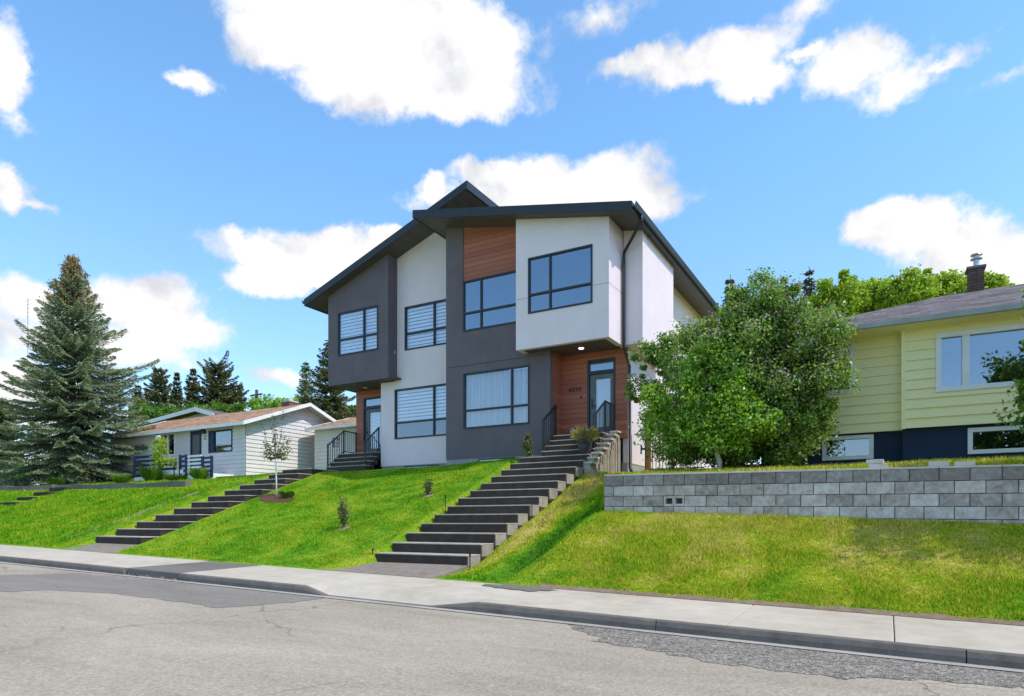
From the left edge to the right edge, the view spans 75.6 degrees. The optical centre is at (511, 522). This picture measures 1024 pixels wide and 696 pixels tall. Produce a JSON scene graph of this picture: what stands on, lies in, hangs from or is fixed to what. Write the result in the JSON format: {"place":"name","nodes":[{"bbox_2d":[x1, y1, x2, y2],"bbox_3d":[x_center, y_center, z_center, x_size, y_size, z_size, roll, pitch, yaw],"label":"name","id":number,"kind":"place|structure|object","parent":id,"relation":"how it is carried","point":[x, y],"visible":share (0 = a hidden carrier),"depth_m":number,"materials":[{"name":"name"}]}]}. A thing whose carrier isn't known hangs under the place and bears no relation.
{"place":"outdoors","nodes":[
{"label":"outdoors","id":0,"kind":"place"},
{"bbox_2d":[0,457,27,485],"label":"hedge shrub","id":1,"kind":"object","parent":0,"point":[21,475],"visible":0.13,"depth_m":44.19,"materials":[{"name":"green plant"}]},
{"bbox_2d":[0,483,219,546],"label":"lawn grass","id":2,"kind":"structure","parent":0,"point":[99,500],"depth_m":22.54,"materials":[{"name":"green plant"}]},
{"bbox_2d":[29,471,281,485],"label":"lawn grass","id":3,"kind":"structure","parent":0,"point":[212,480],"depth_m":26.89,"materials":[{"name":"green plant"}]},
{"bbox_2d":[304,417,355,469],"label":"garage","id":4,"kind":"structure","parent":0,"point":[326,434],"depth_m":34.33,"materials":[{"name":"white"}]},
{"bbox_2d":[331,436,340,448],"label":"window","id":5,"kind":"structure","parent":4,"relation":"in","point":[332,438],"depth_m":34.10,"materials":[{"name":"grey glass"}]},
{"bbox_2d":[0,563,1023,695],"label":"road","id":6,"kind":"structure","parent":0,"point":[64,643],"depth_m":5.79,"materials":[{"name":"grey asphalt"}]},
{"bbox_2d":[0,573,320,607],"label":"road patch","id":7,"kind":"object","parent":6,"relation":"on","point":[212,596],"visible":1,"depth_m":10.61,"materials":[{"name":"grey asphalt"}]},
{"bbox_2d":[0,556,1023,669],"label":"curb","id":8,"kind":"structure","parent":6,"relation":"on","point":[974,656],"depth_m":7.61,"materials":[{"name":"concrete"}]},
{"bbox_2d":[0,562,1023,671],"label":"gutter pan","id":9,"kind":"object","parent":6,"relation":"on","point":[860,653],"visible":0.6,"depth_m":7.91,"materials":[{"name":"concrete"}]},
{"bbox_2d":[123,573,176,579],"bbox_3d":[-6.972,1.056,12.730,1.754,0.098,0.171,0,0,31],"label":"curb rubble","id":10,"kind":"object","parent":9,"relation":"on","point":[162,577],"visible":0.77,"depth_m":12.75,"materials":[{"name":"concrete"}]},
{"bbox_2d":[568,624,1023,687],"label":"gravel strip","id":11,"kind":"object","parent":6,"relation":"on","point":[835,665],"visible":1,"depth_m":6.21,"materials":[{"name":"grey gravel"}]},
{"bbox_2d":[0,458,1023,661],"bbox_3d":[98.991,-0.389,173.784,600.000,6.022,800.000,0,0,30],"label":"lawn ground","id":12,"kind":"structure","parent":0,"point":[385,547],"depth_m":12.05,"materials":[{"name":"green plant"}]},
{"bbox_2d":[0,404,29,475],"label":"spruce tree","id":13,"kind":"object","parent":12,"relation":"on","point":[3,417],"visible":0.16,"depth_m":55.28,"materials":[{"name":"green plant"}]},
{"bbox_2d":[0,484,54,490],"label":"garden edging","id":14,"kind":"object","parent":12,"relation":"on","point":[18,488],"visible":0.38,"depth_m":29.27,"materials":[{"name":"concrete"}]},
{"bbox_2d":[27,298,30,465],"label":"antenna mast","id":15,"kind":"object","parent":12,"relation":"on","point":[27,338],"visible":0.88,"depth_m":53.38,"materials":[{"name":"metal"}]},
{"bbox_2d":[0,487,75,504],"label":"concrete steps","id":16,"kind":"structure","parent":12,"relation":"on","point":[53,490],"depth_m":27.25,"materials":[{"name":"grey concrete"}]},
{"bbox_2d":[47,477,67,484],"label":"garden plant","id":17,"kind":"object","parent":12,"relation":"on","point":[57,481],"visible":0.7,"depth_m":31.24,"materials":[{"name":"green plant"}]},
{"bbox_2d":[0,254,159,486],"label":"spruce tree","id":18,"kind":"object","parent":12,"relation":"on","point":[77,427],"visible":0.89,"depth_m":34.39,"materials":[{"name":"green plant"}]},
{"bbox_2d":[64,543,135,553],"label":"walkway","id":19,"kind":"structure","parent":12,"relation":"on","point":[104,547],"depth_m":17.55,"materials":[{"name":"grey concrete"}]},
{"bbox_2d":[110,474,131,482],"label":"garden plant","id":20,"kind":"object","parent":12,"relation":"on","point":[120,478],"visible":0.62,"depth_m":31.09,"materials":[{"name":"green plant"}]},
{"bbox_2d":[55,481,191,489],"bbox_3d":[-15.740,-1.290,26.313,9.004,0.687,0.559,0,0,31],"label":"garden edging","id":21,"kind":"object","parent":12,"relation":"on","point":[136,485],"visible":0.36,"depth_m":25.75,"materials":[{"name":"concrete"}]},
{"bbox_2d":[127,385,145,414],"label":"spruce tree","id":22,"kind":"object","parent":12,"relation":"on","point":[139,393],"visible":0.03,"depth_m":78.02,"materials":[{"name":"green plant"}]},
{"bbox_2d":[137,464,162,480],"bbox_3d":[-17.745,-2.434,32.463,1.186,0.936,1.240,0,0,30],"label":"garden plant","id":23,"kind":"object","parent":12,"relation":"on","point":[150,474],"visible":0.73,"depth_m":32.22,"materials":[{"name":"green plant"}]},
{"bbox_2d":[125,400,182,423],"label":"leafy tree","id":24,"kind":"object","parent":12,"relation":"on","point":[149,412],"visible":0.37,"depth_m":65.36,"materials":[{"name":"green plant"}]},
{"bbox_2d":[142,366,177,408],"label":"spruce tree","id":25,"kind":"object","parent":12,"relation":"on","point":[155,396],"visible":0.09,"depth_m":79.09,"materials":[{"name":"green plant"}]},
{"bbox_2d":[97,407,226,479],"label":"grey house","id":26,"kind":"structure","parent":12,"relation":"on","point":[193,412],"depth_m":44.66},
{"bbox_2d":[149,436,178,479],"bbox_3d":[-17.277,-3.178,32.792,1.922,2.359,0.982,0,0,30],"label":"shrub","id":27,"kind":"object","parent":12,"relation":"on","point":[158,453],"visible":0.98,"depth_m":32.86,"materials":[{"name":"green plant"}]},
{"bbox_2d":[162,474,187,480],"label":"garden plant","id":28,"kind":"object","parent":12,"relation":"on","point":[175,477],"visible":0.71,"depth_m":31.08,"materials":[{"name":"green plant"}]},
{"bbox_2d":[170,372,183,406],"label":"spruce tree","id":29,"kind":"object","parent":12,"relation":"on","point":[176,397],"visible":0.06,"depth_m":80.83,"materials":[{"name":"green plant"}]},
{"bbox_2d":[153,399,207,417],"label":"leafy tree","id":30,"kind":"object","parent":12,"relation":"on","point":[178,409],"visible":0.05,"depth_m":65.90,"materials":[{"name":"green plant"}]},
{"bbox_2d":[133,435,233,481],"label":"front deck","id":31,"kind":"structure","parent":12,"relation":"on","point":[174,470],"depth_m":32.29,"materials":[{"name":"wood"}]},
{"bbox_2d":[178,368,203,407],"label":"spruce tree","id":32,"kind":"object","parent":12,"relation":"on","point":[189,389],"visible":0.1,"depth_m":74.33,"materials":[{"name":"green plant"}]},
{"bbox_2d":[188,466,209,478],"bbox_3d":[-14.759,-2.322,31.038,0.931,0.712,0.880,0,0,41],"label":"garden plant","id":33,"kind":"object","parent":12,"relation":"on","point":[201,473],"visible":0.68,"depth_m":30.87,"materials":[{"name":"green plant"}]},
{"bbox_2d":[173,350,249,408],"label":"spruce tree","id":34,"kind":"object","parent":12,"relation":"on","point":[215,390],"visible":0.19,"depth_m":74.93,"materials":[{"name":"green plant"}]},
{"bbox_2d":[100,398,336,477],"bbox_3d":[-16.084,-4.200,37.881,12.550,5.200,8.290,0,0,30],"label":"white bungalow","id":35,"kind":"object","parent":12,"relation":"on","point":[232,443],"visible":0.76,"depth_m":33.94,"materials":[{"name":"white wood"}]},
{"bbox_2d":[160,432,174,455],"bbox_3d":[-18.234,-4.127,34.974,1.298,1.189,0.110,0,0,30],"label":"window","id":36,"kind":"structure","parent":35,"relation":"in","point":[170,436],"depth_m":34.91,"materials":[{"name":"glass"}]},
{"bbox_2d":[192,434,198,469],"bbox_3d":[-16.174,-3.451,33.835,0.649,2.103,0.050,0,0,30],"label":"door","id":37,"kind":"structure","parent":35,"relation":"in","point":[195,438],"depth_m":33.84,"materials":[{"name":"grey paint"}]},
{"bbox_2d":[208,429,232,452],"bbox_3d":[-14.487,-4.043,32.834,1.821,1.117,0.120,0,0,30],"label":"window","id":38,"kind":"structure","parent":35,"relation":"in","point":[222,440],"depth_m":32.86,"materials":[{"name":"clear glass"}]},
{"bbox_2d":[205,399,247,412],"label":"leafy tree","id":39,"kind":"object","parent":12,"relation":"on","point":[229,408],"visible":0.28,"depth_m":62.86,"materials":[{"name":"green plant"}]},
{"bbox_2d":[222,382,248,410],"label":"spruce tree","id":40,"kind":"object","parent":12,"relation":"on","point":[239,387],"visible":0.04,"depth_m":76.69,"materials":[{"name":"green plant"}]},
{"bbox_2d":[95,452,380,544],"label":"concrete stairs","id":41,"kind":"structure","parent":12,"relation":"on","point":[146,531],"depth_m":20.45,"materials":[{"name":"grey concrete"}]},
{"bbox_2d":[327,430,356,466],"bbox_3d":[-6.431,-2.665,24.977,0.050,1.670,1.530,0,0,30],"label":"railing","id":42,"kind":"object","parent":41,"relation":"on","point":[344,442],"visible":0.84,"depth_m":24.93,"materials":[{"name":"black metal"}]},
{"bbox_2d":[364,427,379,464],"bbox_3d":[-5.073,-2.665,23.864,0.050,1.670,0.800,0,0,30],"label":"railing","id":43,"kind":"object","parent":41,"relation":"on","point":[365,447],"visible":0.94,"depth_m":23.86,"materials":[{"name":"black metal"}]},
{"bbox_2d":[216,474,260,477],"bbox_3d":[-12.936,-2.010,30.800,5.218,0.320,0.120,0,0,30],"label":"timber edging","id":44,"kind":"object","parent":12,"relation":"on","point":[233,476],"visible":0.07,"depth_m":30.85,"materials":[{"name":"grey wood"}]},
{"bbox_2d":[250,389,262,397],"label":"utility pole","id":45,"kind":"object","parent":12,"relation":"on","point":[256,394],"visible":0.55,"depth_m":67.78,"materials":[{"name":"brown wood"}]},
{"bbox_2d":[245,393,283,410],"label":"leafy tree","id":46,"kind":"object","parent":12,"relation":"on","point":[255,403],"visible":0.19,"depth_m":67.04,"materials":[{"name":"green plant"}]},
{"bbox_2d":[259,494,293,502],"bbox_3d":[-7.241,-0.752,20.307,1.334,0.309,0.732,0,0,30],"label":"mulch bed","id":47,"kind":"object","parent":12,"relation":"on","point":[272,498],"visible":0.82,"depth_m":20.15,"materials":[{"name":"brown soil"}]},
{"bbox_2d":[260,409,292,495],"bbox_3d":[-7.320,-2.106,20.382,1.387,2.801,0.627,0,0,30],"label":"sapling","id":48,"kind":"object","parent":47,"relation":"on","point":[277,453],"visible":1,"depth_m":20.38,"materials":[{"name":"green plant"}]},
{"bbox_2d":[278,490,294,497],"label":"grass clump","id":49,"kind":"object","parent":47,"relation":"on","point":[288,494],"visible":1,"depth_m":20.10,"materials":[{"name":"green plant"}]},
{"bbox_2d":[295,362,314,404],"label":"spruce tree","id":50,"kind":"object","parent":12,"relation":"on","point":[303,391],"visible":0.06,"depth_m":61.35,"materials":[{"name":"green plant"}]},
{"bbox_2d":[301,340,355,419],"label":"spruce tree","id":51,"kind":"object","parent":12,"relation":"on","point":[331,404],"visible":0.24,"depth_m":53.88,"materials":[{"name":"green plant"}]},
{"bbox_2d":[337,495,351,529],"bbox_3d":[-4.048,-0.233,15.865,0.399,0.841,0.440,0,0,-19],"label":"young shrub","id":52,"kind":"object","parent":12,"relation":"on","point":[342,510],"visible":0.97,"depth_m":15.81,"materials":[{"name":"green plant"}]},
{"bbox_2d":[334,404,355,413],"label":"leafy tree","id":53,"kind":"object","parent":12,"relation":"on","point":[348,412],"visible":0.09,"depth_m":75.05,"materials":[{"name":"green plant"}]},
{"bbox_2d":[318,562,468,578],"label":"walkway","id":54,"kind":"structure","parent":12,"relation":"on","point":[420,570],"depth_m":12.72,"materials":[{"name":"grey concrete"}]},
{"bbox_2d":[421,478,433,496],"bbox_3d":[-2.228,-0.931,17.440,0.400,0.549,0.303,0,0,30],"label":"young shrub","id":55,"kind":"object","parent":12,"relation":"on","point":[428,490],"visible":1,"depth_m":17.41,"materials":[{"name":"green plant"}]},
{"bbox_2d":[375,431,620,566],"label":"concrete stairs","id":56,"kind":"structure","parent":12,"relation":"on","point":[484,522],"depth_m":15.60,"materials":[{"name":"grey concrete"}]},
{"bbox_2d":[521,433,533,456],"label":"potted cedar","id":57,"kind":"object","parent":56,"relation":"on","point":[527,445],"visible":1,"depth_m":18.83,"materials":[{"name":"green plant"}]},
{"bbox_2d":[542,405,556,455],"bbox_3d":[1.090,-2.700,19.289,0.050,1.600,0.890,0,0,30],"label":"railing","id":58,"kind":"object","parent":56,"relation":"on","point":[554,409],"visible":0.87,"depth_m":19.23,"materials":[{"name":"black metal"}]},
{"bbox_2d":[577,440,592,453],"bbox_3d":[2.002,-2.054,18.102,0.450,0.380,0.450,0,0,30],"label":"plant pot","id":59,"kind":"object","parent":56,"relation":"on","point":[584,446],"visible":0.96,"depth_m":17.95,"materials":[{"name":"ceramic"}]},
{"bbox_2d":[570,426,599,440],"bbox_3d":[1.993,-2.409,18.092,0.853,0.489,0.836,0,0,30],"label":"potted plant","id":60,"kind":"object","parent":59,"relation":"in","point":[586,433],"visible":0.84,"depth_m":17.91,"materials":[{"name":"plant"}]},
{"bbox_2d":[593,400,611,447],"bbox_3d":[2.579,-2.710,18.832,0.050,1.620,1.330,0,0,30],"label":"railing","id":61,"kind":"object","parent":56,"relation":"on","point":[606,406],"visible":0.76,"depth_m":18.98,"materials":[{"name":"black metal"}]},
{"bbox_2d":[302,180,719,471],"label":"duplex house","id":62,"kind":"structure","parent":12,"relation":"on","point":[451,313],"depth_m":20.92,"materials":[{"name":"paint"}]},
{"bbox_2d":[337,305,377,355],"bbox_3d":[-5.570,-6.932,23.949,1.943,1.596,0.145,0,0,30],"label":"window","id":63,"kind":"structure","parent":62,"relation":"in","point":[364,335],"depth_m":24.01,"materials":[{"name":"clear glass"}]},
{"bbox_2d":[365,408,380,451],"bbox_3d":[-5.295,-3.486,25.312,0.888,1.763,0.153,0,0,30],"label":"door","id":64,"kind":"structure","parent":62,"relation":"in","point":[367,412],"depth_m":25.41,"materials":[{"name":"grey paint"}]},
{"bbox_2d":[394,383,445,438],"bbox_3d":[-2.849,-3.871,22.974,3.080,1.783,0.145,0,0,30],"label":"window","id":65,"kind":"structure","parent":62,"relation":"in","point":[442,386],"depth_m":23.22,"materials":[{"name":"clear glass"}]},
{"bbox_2d":[404,464,438,467],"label":"basement window","id":66,"kind":"structure","parent":62,"relation":"in","point":[437,464],"depth_m":23.13,"materials":[{"name":"grey glass"}]},
{"bbox_2d":[404,299,445,350],"bbox_3d":[-2.650,-6.879,22.860,2.622,1.548,0.145,0,0,30],"label":"window","id":67,"kind":"structure","parent":62,"relation":"in","point":[439,327],"depth_m":23.13,"materials":[{"name":"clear glass"}]},
{"bbox_2d":[463,270,515,331],"bbox_3d":[-0.536,-6.873,20.474,2.341,1.613,0.090,0,0,30],"label":"window","id":68,"kind":"structure","parent":62,"relation":"in","point":[481,279],"depth_m":20.69,"materials":[{"name":"clear glass"}]},
{"bbox_2d":[463,365,529,428],"bbox_3d":[-0.466,-3.853,20.510,2.391,1.777,0.222,0,0,30],"label":"window","id":69,"kind":"structure","parent":62,"relation":"in","point":[502,397],"depth_m":20.55,"materials":[{"name":"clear glass"}]},
{"bbox_2d":[478,457,514,460],"bbox_3d":[-0.481,-1.850,20.442,1.326,0.300,0.032,0,0,30],"label":"basement window","id":70,"kind":"structure","parent":62,"relation":"in","point":[485,459],"depth_m":20.50,"materials":[{"name":"grey glass"}]},
{"bbox_2d":[528,244,592,313],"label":"window","id":71,"kind":"structure","parent":62,"relation":"in","point":[579,293],"depth_m":19.10,"materials":[{"name":"clear glass"}]},
{"bbox_2d":[590,373,612,433],"bbox_3d":[2.669,-3.512,19.625,0.753,1.814,0.153,0,0,30],"label":"door","id":72,"kind":"structure","parent":62,"relation":"in","point":[594,402],"depth_m":19.72,"materials":[{"name":"grey paint"}]},
{"bbox_2d":[623,331,682,468],"bbox_3d":[3.579,-2.987,16.489,1.722,3.512,1.252,0,0,30],"label":"leaning shrub","id":73,"kind":"object","parent":12,"relation":"on","point":[654,352],"visible":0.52,"depth_m":16.42,"materials":[{"name":"green plant"}]},
{"bbox_2d":[640,430,703,470],"bbox_3d":[4.591,-2.140,18.946,1.820,2.080,0.150,0,0,30],"label":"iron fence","id":74,"kind":"object","parent":12,"relation":"on","point":[647,465],"visible":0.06,"depth_m":19.26,"materials":[{"name":"black metal"}]},
{"bbox_2d":[628,334,782,469],"bbox_3d":[4.116,-2.479,13.960,3.099,2.834,1.498,0,0,30],"label":"young tree","id":75,"kind":"object","parent":12,"relation":"on","point":[725,399],"visible":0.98,"depth_m":13.64,"materials":[{"name":"green plant"}]},
{"bbox_2d":[722,274,760,467],"bbox_3d":[11.941,-7.781,36.519,3.648,12.131,3.451,0,0,-25],"label":"spruce tree","id":76,"kind":"object","parent":12,"relation":"on","point":[730,281],"visible":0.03,"depth_m":36.68,"materials":[{"name":"green plant"}]},
{"bbox_2d":[642,267,859,468],"bbox_3d":[5.066,-3.261,14.331,4.470,4.296,2.800,0,0,30],"label":"lilac bush","id":77,"kind":"object","parent":12,"relation":"on","point":[793,364],"visible":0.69,"depth_m":13.61,"materials":[{"name":"green plant"}]},
{"bbox_2d":[529,454,1023,528],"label":"lawn grass","id":78,"kind":"structure","parent":12,"relation":"on","point":[1005,460],"depth_m":13.53,"materials":[{"name":"green plant"}]},
{"bbox_2d":[538,509,1023,620],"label":"lawn grass","id":79,"kind":"structure","parent":12,"relation":"on","point":[806,525],"depth_m":9.97,"materials":[{"name":"green plant"}]},
{"bbox_2d":[780,277,788,305],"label":"spruce tree","id":80,"kind":"object","parent":12,"relation":"on","point":[785,284],"visible":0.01,"depth_m":40.87,"materials":[{"name":"green plant"}]},
{"bbox_2d":[801,267,816,314],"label":"spruce tree","id":81,"kind":"object","parent":12,"relation":"on","point":[808,291],"visible":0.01,"depth_m":38.36,"materials":[{"name":"green plant"}]},
{"bbox_2d":[604,464,1023,523],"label":"retaining wall","id":82,"kind":"structure","parent":12,"relation":"on","point":[986,493],"depth_m":11.03,"materials":[{"name":"concrete"}]},
{"bbox_2d":[868,463,886,468],"bbox_3d":[6.015,-0.926,10.845,0.270,0.075,0.150,0,0,28],"label":"loose block","id":83,"kind":"object","parent":82,"relation":"on","point":[880,465],"depth_m":10.77,"materials":[{"name":"grey concrete"}]},
{"bbox_2d":[866,459,883,463],"bbox_3d":[5.981,-0.999,10.864,0.250,0.065,0.150,0,0,33],"label":"loose block","id":84,"kind":"object","parent":83,"relation":"on","point":[875,461],"depth_m":10.80,"materials":[{"name":"grey concrete"}]},
{"bbox_2d":[928,461,948,466],"bbox_3d":[6.742,-0.921,10.430,0.270,0.085,0.150,0,0,27],"label":"loose block","id":85,"kind":"object","parent":82,"relation":"on","point":[937,463],"depth_m":10.37,"materials":[{"name":"grey concrete"}]},
{"bbox_2d":[954,461,974,465],"bbox_3d":[7.043,-0.910,10.258,0.270,0.070,0.150,0,0,35],"label":"loose block","id":86,"kind":"object","parent":82,"relation":"on","point":[966,463],"depth_m":10.20,"materials":[{"name":"grey concrete"}]},
{"bbox_2d":[806,268,872,318],"bbox_3d":[16.012,-6.951,32.328,2.971,10.456,2.746,0,0,30],"label":"leafy tree","id":87,"kind":"object","parent":12,"relation":"on","point":[850,293],"visible":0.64,"depth_m":31.55,"materials":[{"name":"green plant"}]},
{"bbox_2d":[856,275,894,313],"bbox_3d":[18.328,-7.122,33.288,3.111,10.671,3.091,0,0,30],"label":"leafy tree","id":88,"kind":"object","parent":12,"relation":"on","point":[867,308],"visible":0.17,"depth_m":32.56,"materials":[{"name":"green plant"}]},
{"bbox_2d":[741,252,1023,465],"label":"yellow house","id":89,"kind":"structure","parent":12,"relation":"on","point":[937,375],"depth_m":13.99,"materials":[{"name":"yellow wood"}]},
{"bbox_2d":[822,345,854,394],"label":"window","id":90,"kind":"structure","parent":89,"relation":"in","point":[852,348],"depth_m":14.45,"materials":[{"name":"white"}]},
{"bbox_2d":[822,434,873,460],"bbox_3d":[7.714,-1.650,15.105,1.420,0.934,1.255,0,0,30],"label":"basement window","id":91,"kind":"structure","parent":89,"relation":"in","point":[851,447],"depth_m":15.47,"materials":[{"name":"grey glass"}]},
{"bbox_2d":[936,323,1023,392],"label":"window","id":92,"kind":"structure","parent":89,"relation":"in","point":[993,367],"depth_m":14.88,"materials":[{"name":"clear glass"}]},
{"bbox_2d":[968,425,1023,453],"bbox_3d":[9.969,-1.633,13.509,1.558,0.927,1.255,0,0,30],"label":"basement window","id":93,"kind":"structure","parent":89,"relation":"in","point":[981,440],"depth_m":13.87,"materials":[{"name":"glass"}]},
{"bbox_2d":[868,263,941,310],"bbox_3d":[18.792,-6.909,31.758,3.284,10.280,2.876,0,0,30],"label":"leafy tree","id":94,"kind":"object","parent":12,"relation":"on","point":[911,285],"visible":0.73,"depth_m":30.90,"materials":[{"name":"green plant"}]},
{"bbox_2d":[922,267,966,297],"bbox_3d":[21.244,-7.250,32.739,3.148,10.909,3.066,0,0,30],"label":"leafy tree","id":95,"kind":"object","parent":12,"relation":"on","point":[953,277],"visible":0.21,"depth_m":31.89,"materials":[{"name":"green plant"}]},
{"bbox_2d":[944,270,1009,294],"bbox_3d":[22.022,-6.891,31.198,2.773,10.258,2.641,0,0,30],"label":"leafy tree","id":96,"kind":"object","parent":12,"relation":"on","point":[995,280],"visible":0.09,"depth_m":30.34,"materials":[{"name":"green plant"}]},
{"bbox_2d":[992,288,1023,440],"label":"garden tree","id":97,"kind":"object","parent":12,"relation":"on","point":[1020,389],"visible":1,"depth_m":10.27,"materials":[{"name":"green plant"}]},
{"bbox_2d":[0,545,1023,660],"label":"sidewalk","id":98,"kind":"structure","parent":0,"point":[1006,638],"depth_m":8.68,"materials":[{"name":"concrete"}]},
{"bbox_2d":[127,561,261,578],"bbox_3d":[-6.473,0.970,13.538,1.730,0.203,1.860,0,0,30],"label":"sidewalk infill","id":99,"kind":"object","parent":98,"relation":"on","point":[172,571],"visible":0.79,"depth_m":13.13,"materials":[{"name":"concrete"}]},
{"bbox_2d":[307,583,491,604],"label":"curb ramp","id":100,"kind":"structure","parent":98,"relation":"attached to","point":[398,595],"depth_m":10.03,"materials":[{"name":"concrete"}]},
{"bbox_2d":[482,584,554,590],"bbox_3d":[0.085,1.037,10.527,1.399,0.032,0.601,0,0,30],"label":"sidewalk patch","id":101,"kind":"object","parent":98,"relation":"on","point":[523,587],"visible":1,"depth_m":10.53,"materials":[{"name":"concrete"}]},
{"bbox_2d":[538,583,1023,625],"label":"soil edge","id":102,"kind":"object","parent":98,"relation":"on","point":[841,608],"visible":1,"depth_m":8.79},
{"bbox_2d":[0,0,1023,484],"label":"sky","id":103,"kind":"structure","parent":0,"point":[210,166],"materials":[{"name":"blue"}]}
]}

